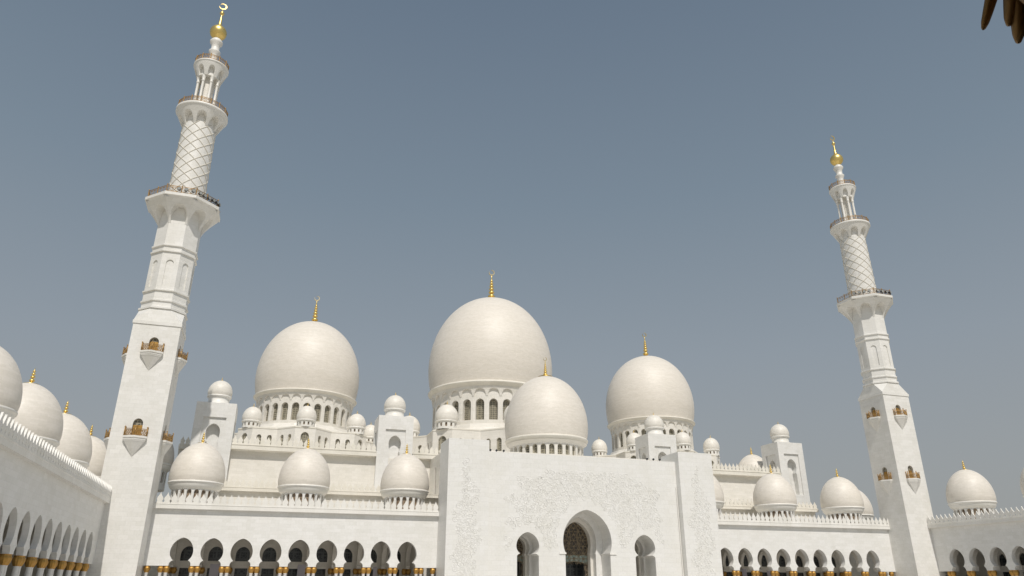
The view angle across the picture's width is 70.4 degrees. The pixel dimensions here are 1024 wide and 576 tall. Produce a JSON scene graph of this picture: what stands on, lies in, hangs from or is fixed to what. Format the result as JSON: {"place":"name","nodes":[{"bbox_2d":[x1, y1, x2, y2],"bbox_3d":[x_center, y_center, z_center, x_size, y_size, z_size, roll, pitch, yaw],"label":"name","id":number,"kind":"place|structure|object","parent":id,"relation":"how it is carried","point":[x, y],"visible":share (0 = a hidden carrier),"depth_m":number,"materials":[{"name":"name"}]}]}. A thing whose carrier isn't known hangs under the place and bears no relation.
{"place":"outdoors","nodes":[
{"label":"outdoors","id":0,"kind":"place"},
{"bbox_2d":[87,424,105,478],"bbox_3d":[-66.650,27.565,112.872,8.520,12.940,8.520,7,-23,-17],"label":"arcade dome","id":1,"kind":"structure","parent":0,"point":[96,463],"depth_m":111.27,"materials":[{"name":"white stone"}]},
{"bbox_2d":[0,0,1023,523],"label":"sky","id":2,"kind":"structure","parent":0,"point":[622,171],"materials":[{"name":"blue"}]},
{"bbox_2d":[981,0,1023,43],"bbox_3d":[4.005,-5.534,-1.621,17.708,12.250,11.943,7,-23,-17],"label":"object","id":3,"kind":"object","parent":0,"point":[1013,12],"visible":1,"depth_m":2.24,"materials":[{"name":"brown plant"}]},
{"bbox_3d":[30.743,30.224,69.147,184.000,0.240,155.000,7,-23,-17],"label":"courtyard paving","id":4,"kind":"structure","parent":0,"visible":0},
{"bbox_2d":[0,412,111,575],"bbox_3d":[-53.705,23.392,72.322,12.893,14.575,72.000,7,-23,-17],"label":"arcade","id":5,"kind":"object","parent":4,"relation":"on","point":[53,502],"visible":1,"depth_m":75.59,"materials":[{"name":"white stone"}]},
{"bbox_2d":[0,346,22,421],"bbox_3d":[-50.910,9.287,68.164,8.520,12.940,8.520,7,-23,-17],"label":"arcade dome","id":6,"kind":"structure","parent":5,"relation":"on","point":[11,388],"depth_m":67.98,"materials":[{"name":"white stone"}]},
{"bbox_2d":[10,369,62,449],"bbox_3d":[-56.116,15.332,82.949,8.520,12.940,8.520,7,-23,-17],"label":"arcade dome","id":7,"kind":"structure","parent":5,"relation":"on","point":[40,414],"depth_m":81.66,"materials":[{"name":"white stone"}]},
{"bbox_2d":[56,402,91,468],"bbox_3d":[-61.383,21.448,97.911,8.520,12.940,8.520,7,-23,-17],"label":"arcade dome","id":8,"kind":"structure","parent":5,"relation":"on","point":[75,445],"depth_m":96.77,"materials":[{"name":"white stone"}]},
{"bbox_2d":[80,4,228,575],"bbox_3d":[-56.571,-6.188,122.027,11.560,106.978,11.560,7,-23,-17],"label":"minaret","id":9,"kind":"object","parent":4,"relation":"on","point":[138,441],"visible":1,"depth_m":113.31,"materials":[{"name":"stone"}]},
{"bbox_2d":[142,492,438,575],"bbox_3d":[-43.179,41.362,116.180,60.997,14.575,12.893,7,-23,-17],"label":"arcade","id":10,"kind":"object","parent":4,"relation":"on","point":[203,538],"visible":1,"depth_m":116.11,"materials":[{"name":"white stone"}]},
{"bbox_2d":[178,568,188,575],"bbox_3d":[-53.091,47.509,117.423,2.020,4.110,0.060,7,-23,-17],"label":"door","id":11,"kind":"structure","parent":10,"relation":"in","point":[182,571],"depth_m":117.86,"materials":[{"name":"black glass"}]},
{"bbox_2d":[180,546,192,560],"bbox_3d":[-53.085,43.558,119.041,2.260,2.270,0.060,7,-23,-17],"label":"window","id":12,"kind":"structure","parent":10,"relation":"in","point":[187,552],"depth_m":118.90,"materials":[{"name":"black glass"}]},
{"bbox_2d":[167,432,224,503],"bbox_3d":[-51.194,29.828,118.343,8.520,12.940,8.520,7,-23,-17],"label":"arcade dome","id":13,"kind":"structure","parent":10,"relation":"on","point":[198,469],"depth_m":115.20,"materials":[{"name":"white stone"}]},
{"bbox_2d":[208,547,222,560],"bbox_3d":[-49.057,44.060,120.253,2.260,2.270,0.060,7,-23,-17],"label":"window","id":14,"kind":"structure","parent":10,"relation":"in","point":[215,553],"depth_m":120.18,"materials":[{"name":"black glass"}]},
{"bbox_2d":[234,568,246,575],"bbox_3d":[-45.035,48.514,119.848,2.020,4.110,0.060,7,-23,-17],"label":"door","id":15,"kind":"structure","parent":10,"relation":"in","point":[238,571],"depth_m":120.39,"materials":[{"name":"black glass"}]},
{"bbox_2d":[235,547,249,560],"bbox_3d":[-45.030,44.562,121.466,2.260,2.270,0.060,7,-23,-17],"label":"window","id":16,"kind":"structure","parent":10,"relation":"in","point":[243,554],"depth_m":121.42,"materials":[{"name":"black glass"}]},
{"bbox_2d":[261,569,273,575],"bbox_3d":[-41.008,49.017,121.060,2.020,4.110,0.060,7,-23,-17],"label":"door","id":17,"kind":"structure","parent":10,"relation":"in","point":[264,572],"depth_m":121.57,"materials":[{"name":"black glass"}]},
{"bbox_2d":[262,547,275,561],"bbox_3d":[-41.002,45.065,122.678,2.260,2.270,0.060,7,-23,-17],"label":"window","id":18,"kind":"structure","parent":10,"relation":"in","point":[269,555],"depth_m":122.60,"materials":[{"name":"black glass"}]},
{"bbox_2d":[287,569,296,575],"bbox_3d":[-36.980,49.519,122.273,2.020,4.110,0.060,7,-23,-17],"label":"door","id":19,"kind":"structure","parent":10,"relation":"in","point":[291,572],"depth_m":122.73,"materials":[{"name":"black glass"}]},
{"bbox_2d":[289,548,301,561],"bbox_3d":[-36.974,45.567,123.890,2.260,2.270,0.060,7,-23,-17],"label":"window","id":20,"kind":"structure","parent":10,"relation":"in","point":[295,555],"depth_m":123.85,"materials":[{"name":"black glass"}]},
{"bbox_2d":[277,439,329,507],"bbox_3d":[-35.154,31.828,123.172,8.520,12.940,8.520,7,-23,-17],"label":"arcade dome","id":21,"kind":"structure","parent":10,"relation":"on","point":[304,473],"depth_m":119.95,"materials":[{"name":"white stone"}]},
{"bbox_2d":[315,569,325,575],"bbox_3d":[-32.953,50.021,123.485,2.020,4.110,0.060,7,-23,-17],"label":"door","id":22,"kind":"structure","parent":10,"relation":"in","point":[320,572],"depth_m":124.09,"materials":[{"name":"black glass"}]},
{"bbox_2d":[316,548,327,561],"bbox_3d":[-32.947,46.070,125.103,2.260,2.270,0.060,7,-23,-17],"label":"window","id":23,"kind":"structure","parent":10,"relation":"in","point":[321,554],"depth_m":125.12,"materials":[{"name":"black glass"}]},
{"bbox_2d":[343,569,350,575],"bbox_3d":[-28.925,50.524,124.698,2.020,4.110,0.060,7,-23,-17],"label":"door","id":24,"kind":"structure","parent":10,"relation":"in","point":[346,571],"depth_m":125.37,"materials":[{"name":"black glass"}]},
{"bbox_2d":[344,549,351,561],"bbox_3d":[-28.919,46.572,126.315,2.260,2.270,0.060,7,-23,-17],"label":"window","id":25,"kind":"structure","parent":10,"relation":"in","point":[347,553],"depth_m":126.38,"materials":[{"name":"black glass"}]},
{"bbox_2d":[371,549,376,562],"bbox_3d":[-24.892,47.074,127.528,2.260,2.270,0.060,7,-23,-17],"label":"window","id":26,"kind":"structure","parent":10,"relation":"in","point":[373,554],"depth_m":127.65,"materials":[{"name":"black glass"}]},
{"bbox_2d":[388,551,400,561],"bbox_3d":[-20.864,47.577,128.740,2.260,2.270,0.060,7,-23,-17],"label":"window","id":27,"kind":"structure","parent":10,"relation":"in","point":[398,553],"depth_m":128.88,"materials":[{"name":"black glass"}]},
{"bbox_2d":[380,445,428,509],"bbox_3d":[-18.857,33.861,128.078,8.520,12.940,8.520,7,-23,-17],"label":"arcade dome","id":28,"kind":"structure","parent":10,"relation":"on","point":[404,478],"depth_m":124.83,"materials":[{"name":"white stone"}]},
{"bbox_2d":[402,497,405,508],"bbox_3d":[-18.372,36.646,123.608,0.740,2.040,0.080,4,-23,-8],"label":"window","id":29,"kind":"structure","parent":28,"relation":"in","point":[404,498],"depth_m":123.68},
{"bbox_2d":[177,444,818,575],"bbox_3d":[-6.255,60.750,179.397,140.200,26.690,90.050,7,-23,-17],"label":"prayer hall","id":30,"kind":"structure","parent":4,"relation":"on","point":[254,470],"depth_m":136.81,"materials":[{"name":"stone"}]},
{"bbox_2d":[157,436,173,491],"bbox_3d":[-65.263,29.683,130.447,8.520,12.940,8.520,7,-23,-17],"label":"arcade dome","id":31,"kind":"structure","parent":30,"relation":"on","point":[168,459],"depth_m":128.95,"materials":[{"name":"white stone"}]},
{"bbox_2d":[190,401,237,480],"bbox_3d":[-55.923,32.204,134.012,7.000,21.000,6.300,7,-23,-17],"label":"turret","id":32,"kind":"object","parent":30,"relation":"on","point":[215,422],"visible":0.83,"depth_m":134.05,"materials":[{"name":"white stone"}]},
{"bbox_2d":[207,378,232,402],"bbox_3d":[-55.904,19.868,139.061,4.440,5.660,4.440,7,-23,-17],"label":"turret dome","id":33,"kind":"structure","parent":32,"relation":"on","point":[220,391],"depth_m":137.33,"materials":[{"name":"stone"}]},
{"bbox_2d":[234,423,372,456],"bbox_3d":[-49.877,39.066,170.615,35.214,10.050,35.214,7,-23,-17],"label":"star podium","id":34,"kind":"object","parent":30,"relation":"on","point":[293,432],"visible":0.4,"depth_m":157.33,"materials":[{"name":"stone"}]},
{"bbox_2d":[241,405,261,427],"bbox_3d":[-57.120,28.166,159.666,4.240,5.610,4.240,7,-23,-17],"label":"dome","id":35,"kind":"structure","parent":34,"relation":"on","point":[251,416],"depth_m":157.94,"materials":[{"name":"stone"}]},
{"bbox_2d":[300,432,308,446],"bbox_3d":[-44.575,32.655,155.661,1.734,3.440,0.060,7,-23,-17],"label":"window","id":36,"kind":"structure","parent":34,"relation":"in","point":[304,436],"depth_m":155.87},
{"bbox_2d":[253,296,358,429],"bbox_3d":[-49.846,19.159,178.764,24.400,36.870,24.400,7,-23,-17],"label":"dome","id":37,"kind":"structure","parent":34,"relation":"on","point":[313,363],"depth_m":168.10,"materials":[{"name":"stone"}]},
{"bbox_2d":[273,404,277,419],"bbox_3d":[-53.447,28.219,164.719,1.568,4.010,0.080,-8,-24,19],"label":"window","id":38,"kind":"structure","parent":37,"relation":"in","point":[276,406],"depth_m":164.75,"materials":[{"name":"beige glass"}]},
{"bbox_2d":[282,403,287,419],"bbox_3d":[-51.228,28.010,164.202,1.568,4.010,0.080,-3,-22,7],"label":"window","id":39,"kind":"structure","parent":37,"relation":"in","point":[285,407],"depth_m":164.17,"materials":[{"name":"beige glass"}]},
{"bbox_2d":[291,403,298,419],"bbox_3d":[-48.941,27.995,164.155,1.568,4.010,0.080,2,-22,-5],"label":"window","id":40,"kind":"structure","parent":37,"relation":"in","point":[295,410],"depth_m":164.15,"materials":[{"name":"beige glass"}]},
{"bbox_2d":[314,404,319,421],"bbox_3d":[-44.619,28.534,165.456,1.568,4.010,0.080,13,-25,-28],"label":"window","id":41,"kind":"structure","parent":37,"relation":"in","point":[317,408],"depth_m":165.68,"materials":[{"name":"beige glass"}]},
{"bbox_2d":[324,406,328,422],"bbox_3d":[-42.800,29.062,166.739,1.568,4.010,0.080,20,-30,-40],"label":"window","id":42,"kind":"structure","parent":37,"relation":"in","point":[326,415],"depth_m":166.84,"materials":[{"name":"beige glass"}]},
{"bbox_2d":[333,408,336,423],"bbox_3d":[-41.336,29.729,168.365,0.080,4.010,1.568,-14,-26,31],"label":"window","id":43,"kind":"structure","parent":37,"relation":"in","point":[335,410],"depth_m":168.60,"materials":[{"name":"beige glass"}]},
{"bbox_2d":[296,405,316,426],"bbox_3d":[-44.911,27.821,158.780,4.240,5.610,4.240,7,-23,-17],"label":"dome","id":44,"kind":"structure","parent":34,"relation":"on","point":[307,416],"depth_m":157.02,"materials":[{"name":"stone"}]},
{"bbox_2d":[347,411,365,434],"bbox_3d":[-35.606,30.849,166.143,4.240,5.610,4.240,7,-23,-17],"label":"dome","id":45,"kind":"structure","parent":34,"relation":"on","point":[356,423],"depth_m":164.42,"materials":[{"name":"stone"}]},
{"bbox_2d":[364,424,373,441],"bbox_3d":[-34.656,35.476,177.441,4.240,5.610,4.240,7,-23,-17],"label":"dome","id":46,"kind":"structure","parent":34,"relation":"on","point":[369,431],"depth_m":175.51,"materials":[{"name":"stone"}]},
{"bbox_2d":[373,415,413,490],"bbox_3d":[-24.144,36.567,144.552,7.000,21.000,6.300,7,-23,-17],"label":"turret","id":47,"kind":"object","parent":30,"relation":"on","point":[393,437],"visible":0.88,"depth_m":144.53,"materials":[{"name":"white stone"}]},
{"bbox_2d":[384,393,405,415],"bbox_3d":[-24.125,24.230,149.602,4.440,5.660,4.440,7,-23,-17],"label":"turret dome","id":48,"kind":"structure","parent":47,"relation":"on","point":[394,405],"depth_m":147.82,"materials":[{"name":"stone"}]},
{"bbox_2d":[412,423,509,453],"bbox_3d":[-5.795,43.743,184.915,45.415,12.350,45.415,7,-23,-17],"label":"star podium","id":49,"kind":"object","parent":30,"relation":"on","point":[493,434],"visible":0.16,"depth_m":167.44,"materials":[{"name":"stone"}]},
{"bbox_2d":[405,413,419,436],"bbox_3d":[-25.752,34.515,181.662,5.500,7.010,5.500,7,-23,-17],"label":"dome","id":50,"kind":"structure","parent":49,"relation":"on","point":[416,429],"depth_m":180.11,"materials":[{"name":"stone"}]},
{"bbox_2d":[438,436,445,453],"bbox_3d":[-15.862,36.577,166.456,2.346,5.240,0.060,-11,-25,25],"label":"window","id":51,"kind":"structure","parent":49,"relation":"in","point":[443,438],"depth_m":167.06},
{"bbox_2d":[435,401,457,429],"bbox_3d":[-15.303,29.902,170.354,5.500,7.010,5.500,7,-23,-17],"label":"dome","id":52,"kind":"structure","parent":49,"relation":"on","point":[446,415],"depth_m":168.05,"materials":[{"name":"stone"}]},
{"bbox_2d":[428,270,551,429],"bbox_3d":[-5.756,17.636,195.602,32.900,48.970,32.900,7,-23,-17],"label":"dome","id":53,"kind":"structure","parent":49,"relation":"on","point":[490,352],"depth_m":180.86,"materials":[{"name":"stone"}]},
{"bbox_2d":[455,402,458,411],"bbox_3d":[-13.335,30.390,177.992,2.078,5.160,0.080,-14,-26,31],"label":"window","id":54,"kind":"structure","parent":53,"relation":"in","point":[456,404],"depth_m":178.62,"materials":[{"name":"grey glass"}]},
{"bbox_2d":[464,400,470,420],"bbox_3d":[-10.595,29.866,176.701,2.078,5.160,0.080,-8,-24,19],"label":"window","id":55,"kind":"structure","parent":53,"relation":"in","point":[468,404],"depth_m":176.67,"materials":[{"name":"beige glass"}]},
{"bbox_2d":[476,400,483,419],"bbox_3d":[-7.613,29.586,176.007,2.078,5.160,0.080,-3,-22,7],"label":"window","id":56,"kind":"structure","parent":53,"relation":"in","point":[480,404],"depth_m":175.92,"materials":[{"name":"beige glass"}]},
{"bbox_2d":[489,399,496,419],"bbox_3d":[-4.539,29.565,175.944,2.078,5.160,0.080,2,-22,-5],"label":"window","id":57,"kind":"structure","parent":53,"relation":"in","point":[493,403],"depth_m":175.87,"materials":[{"name":"beige glass"}]},
{"bbox_2d":[503,400,508,419],"bbox_3d":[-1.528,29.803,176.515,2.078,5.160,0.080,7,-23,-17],"label":"window","id":58,"kind":"structure","parent":53,"relation":"in","point":[505,403],"depth_m":176.97,"materials":[{"name":"grey glass"}]},
{"bbox_2d":[497,438,501,450],"bbox_3d":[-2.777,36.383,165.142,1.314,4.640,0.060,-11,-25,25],"label":"window","id":59,"kind":"structure","parent":49,"relation":"in","point":[499,442],"depth_m":165.42,"materials":[{"name":"grey glass"}]},
{"bbox_2d":[503,407,507,422],"bbox_3d":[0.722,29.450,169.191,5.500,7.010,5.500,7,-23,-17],"label":"dome","id":60,"kind":"structure","parent":49,"relation":"on","point":[504,415],"depth_m":168.01,"materials":[{"name":"stone"}]},
{"bbox_2d":[180,435,779,472],"bbox_3d":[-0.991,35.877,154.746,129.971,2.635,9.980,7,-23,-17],"label":"roof parapet","id":61,"kind":"structure","parent":30,"relation":"on","point":[436,451],"depth_m":140.57,"materials":[{"name":"stone"}]},
{"bbox_2d":[429,451,658,504],"bbox_3d":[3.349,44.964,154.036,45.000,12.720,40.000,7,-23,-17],"label":"central block","id":62,"kind":"structure","parent":30,"relation":"attached to","point":[434,474],"depth_m":139.52,"materials":[{"name":"stone"}]},
{"bbox_2d":[505,357,587,455],"bbox_3d":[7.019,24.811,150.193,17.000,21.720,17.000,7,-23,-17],"label":"dome","id":63,"kind":"structure","parent":62,"relation":"on","point":[545,413],"depth_m":142.57,"materials":[{"name":"stone"}]},
{"bbox_2d":[533,444,536,452],"bbox_3d":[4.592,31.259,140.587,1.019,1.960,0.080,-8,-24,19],"label":"window","id":64,"kind":"structure","parent":63,"relation":"in","point":[535,446],"depth_m":140.61,"materials":[{"name":"grey glass"}]},
{"bbox_2d":[541,444,545,453],"bbox_3d":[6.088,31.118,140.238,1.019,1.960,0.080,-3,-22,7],"label":"window","id":65,"kind":"structure","parent":63,"relation":"in","point":[543,447],"depth_m":140.20,"materials":[{"name":"grey glass"}]},
{"bbox_2d":[549,444,553,453],"bbox_3d":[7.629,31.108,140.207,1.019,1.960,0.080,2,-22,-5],"label":"window","id":66,"kind":"structure","parent":63,"relation":"in","point":[551,447],"depth_m":140.15,"materials":[{"name":"grey glass"}]},
{"bbox_2d":[558,444,561,453],"bbox_3d":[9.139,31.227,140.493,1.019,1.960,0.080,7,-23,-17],"label":"window","id":67,"kind":"structure","parent":63,"relation":"in","point":[559,446],"depth_m":140.49,"materials":[{"name":"grey glass"}]},
{"bbox_2d":[635,433,676,459],"bbox_3d":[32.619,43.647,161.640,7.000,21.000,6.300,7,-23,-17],"label":"turret","id":68,"kind":"object","parent":30,"relation":"on","point":[650,446],"visible":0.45,"depth_m":162.31,"materials":[{"name":"white stone"}]},
{"bbox_2d":[644,413,663,433],"bbox_3d":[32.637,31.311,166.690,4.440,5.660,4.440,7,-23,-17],"label":"turret dome","id":69,"kind":"structure","parent":68,"relation":"on","point":[653,424],"depth_m":164.91,"materials":[{"name":"stone"}]},
{"bbox_2d":[596,449,720,468],"bbox_3d":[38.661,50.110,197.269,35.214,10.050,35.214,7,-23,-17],"label":"star podium","id":70,"kind":"object","parent":30,"relation":"on","point":[625,453],"visible":0.1,"depth_m":188.38,"materials":[{"name":"stone"}]},
{"bbox_2d":[591,439,606,455],"bbox_3d":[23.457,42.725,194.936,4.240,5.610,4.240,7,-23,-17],"label":"dome","id":71,"kind":"structure","parent":70,"relation":"on","point":[599,447],"depth_m":193.23,"materials":[{"name":"stone"}]},
{"bbox_2d":[626,430,639,450],"bbox_3d":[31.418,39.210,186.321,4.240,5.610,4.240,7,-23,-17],"label":"dome","id":72,"kind":"structure","parent":70,"relation":"on","point":[630,442],"depth_m":184.88,"materials":[{"name":"stone"}]},
{"bbox_2d":[606,333,694,451],"bbox_3d":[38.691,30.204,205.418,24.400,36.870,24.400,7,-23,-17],"label":"dome","id":73,"kind":"structure","parent":70,"relation":"on","point":[641,389],"depth_m":195.49,"materials":[{"name":"stone"}]},
{"bbox_2d":[676,431,691,449],"bbox_3d":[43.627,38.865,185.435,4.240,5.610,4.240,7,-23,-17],"label":"dome","id":74,"kind":"structure","parent":70,"relation":"on","point":[683,440],"depth_m":183.61,"materials":[{"name":"stone"}]},
{"bbox_2d":[703,437,719,455],"bbox_3d":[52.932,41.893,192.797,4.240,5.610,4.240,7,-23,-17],"label":"dome","id":75,"kind":"structure","parent":70,"relation":"on","point":[711,445],"depth_m":191.09,"materials":[{"name":"stone"}]},
{"bbox_2d":[738,448,762,476],"bbox_3d":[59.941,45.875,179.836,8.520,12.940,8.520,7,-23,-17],"label":"arcade dome","id":76,"kind":"structure","parent":30,"relation":"on","point":[752,459],"depth_m":178.37,"materials":[{"name":"white stone"}]},
{"bbox_2d":[761,442,809,507],"bbox_3d":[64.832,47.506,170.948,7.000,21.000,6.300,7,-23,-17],"label":"turret","id":77,"kind":"object","parent":30,"relation":"on","point":[787,458],"visible":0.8,"depth_m":170.87,"materials":[{"name":"white stone"}]},
{"bbox_2d":[770,424,789,442],"bbox_3d":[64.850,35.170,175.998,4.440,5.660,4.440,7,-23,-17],"label":"turret dome","id":78,"kind":"structure","parent":77,"relation":"on","point":[779,432],"depth_m":174.28,"materials":[{"name":"stone"}]},
{"bbox_2d":[436,438,722,575],"bbox_3d":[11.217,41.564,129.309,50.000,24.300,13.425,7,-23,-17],"label":"gateway","id":79,"kind":"object","parent":4,"relation":"on","point":[503,513],"visible":1,"depth_m":125.44,"materials":[{"name":"white stone"}]},
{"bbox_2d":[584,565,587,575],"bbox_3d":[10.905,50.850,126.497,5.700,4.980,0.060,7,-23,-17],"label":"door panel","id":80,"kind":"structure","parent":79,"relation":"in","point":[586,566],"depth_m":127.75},
{"bbox_2d":[717,512,895,575],"bbox_3d":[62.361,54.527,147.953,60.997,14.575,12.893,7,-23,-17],"label":"arcade","id":81,"kind":"object","parent":4,"relation":"on","point":[765,546],"visible":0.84,"depth_m":142.65,"materials":[{"name":"white stone"}]},
{"bbox_2d":[713,476,724,518],"bbox_3d":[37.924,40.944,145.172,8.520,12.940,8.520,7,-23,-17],"label":"arcade dome","id":82,"kind":"structure","parent":81,"relation":"on","point":[719,498],"depth_m":141.93,"materials":[{"name":"white stone"}]},
{"bbox_2d":[744,555,747,565],"bbox_3d":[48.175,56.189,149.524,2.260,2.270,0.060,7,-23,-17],"label":"window","id":83,"kind":"structure","parent":81,"relation":"in","point":[745,558],"depth_m":149.46,"materials":[{"name":"black glass"}]},
{"bbox_2d":[761,555,766,566],"bbox_3d":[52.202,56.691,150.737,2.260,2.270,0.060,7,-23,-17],"label":"window","id":84,"kind":"structure","parent":81,"relation":"in","point":[764,562],"depth_m":150.67,"materials":[{"name":"black glass"}]},
{"bbox_2d":[753,466,796,521],"bbox_3d":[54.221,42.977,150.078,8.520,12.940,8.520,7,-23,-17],"label":"arcade dome","id":85,"kind":"structure","parent":81,"relation":"on","point":[773,493],"depth_m":146.97,"materials":[{"name":"white stone"}]},
{"bbox_2d":[779,555,785,566],"bbox_3d":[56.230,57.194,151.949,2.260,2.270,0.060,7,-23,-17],"label":"window","id":86,"kind":"structure","parent":81,"relation":"in","point":[781,560],"depth_m":151.93,"materials":[{"name":"black glass"}]},
{"bbox_2d":[796,556,802,566],"bbox_3d":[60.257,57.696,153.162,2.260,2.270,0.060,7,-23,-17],"label":"window","id":87,"kind":"structure","parent":81,"relation":"in","point":[798,561],"depth_m":153.17,"materials":[{"name":"black glass"}]},
{"bbox_2d":[813,556,818,566],"bbox_3d":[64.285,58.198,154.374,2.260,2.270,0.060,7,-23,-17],"label":"window","id":88,"kind":"structure","parent":81,"relation":"in","point":[815,559],"depth_m":154.47,"materials":[{"name":"black glass"}]},
{"bbox_2d":[820,469,864,522],"bbox_3d":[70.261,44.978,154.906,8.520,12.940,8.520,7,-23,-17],"label":"arcade dome","id":89,"kind":"structure","parent":81,"relation":"on","point":[841,497],"depth_m":151.87,"materials":[{"name":"white stone"}]},
{"bbox_2d":[859,490,873,522],"bbox_3d":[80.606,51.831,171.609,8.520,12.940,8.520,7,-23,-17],"label":"arcade dome","id":90,"kind":"structure","parent":81,"relation":"on","point":[868,512],"depth_m":168.02,"materials":[{"name":"white stone"}]},
{"bbox_2d":[828,136,945,575],"bbox_3d":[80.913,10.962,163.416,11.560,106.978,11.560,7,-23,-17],"label":"minaret","id":91,"kind":"object","parent":4,"relation":"on","point":[902,495],"visible":1,"depth_m":154.68,"materials":[{"name":"stone"}]},
{"bbox_2d":[927,506,1023,575],"bbox_3d":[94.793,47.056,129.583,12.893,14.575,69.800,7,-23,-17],"label":"arcade","id":92,"kind":"object","parent":4,"relation":"on","point":[991,544],"visible":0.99,"depth_m":136.56,"materials":[{"name":"white stone"}]},
{"bbox_2d":[946,461,996,520],"bbox_3d":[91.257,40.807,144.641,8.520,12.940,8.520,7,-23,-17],"label":"arcade dome","id":93,"kind":"structure","parent":92,"relation":"on","point":[968,490],"depth_m":141.80,"materials":[{"name":"white stone"}]},
{"bbox_2d":[1000,554,1006,565],"bbox_3d":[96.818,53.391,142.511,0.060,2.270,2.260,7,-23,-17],"label":"window","id":94,"kind":"structure","parent":92,"relation":"in","point":[1003,561],"depth_m":142.83,"materials":[{"name":"black glass"}]},
{"bbox_2d":[1020,468,1023,496],"bbox_3d":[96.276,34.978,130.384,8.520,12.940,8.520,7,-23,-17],"label":"arcade dome","id":95,"kind":"structure","parent":92,"relation":"on","point":[1022,481],"depth_m":131.30,"materials":[{"name":"white stone"}]},
{"bbox_2d":[1020,553,1023,564],"bbox_3d":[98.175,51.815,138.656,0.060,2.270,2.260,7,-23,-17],"label":"window","id":96,"kind":"structure","parent":92,"relation":"in","point":[1022,555],"depth_m":139.25,"materials":[{"name":"black glass"}]}
]}

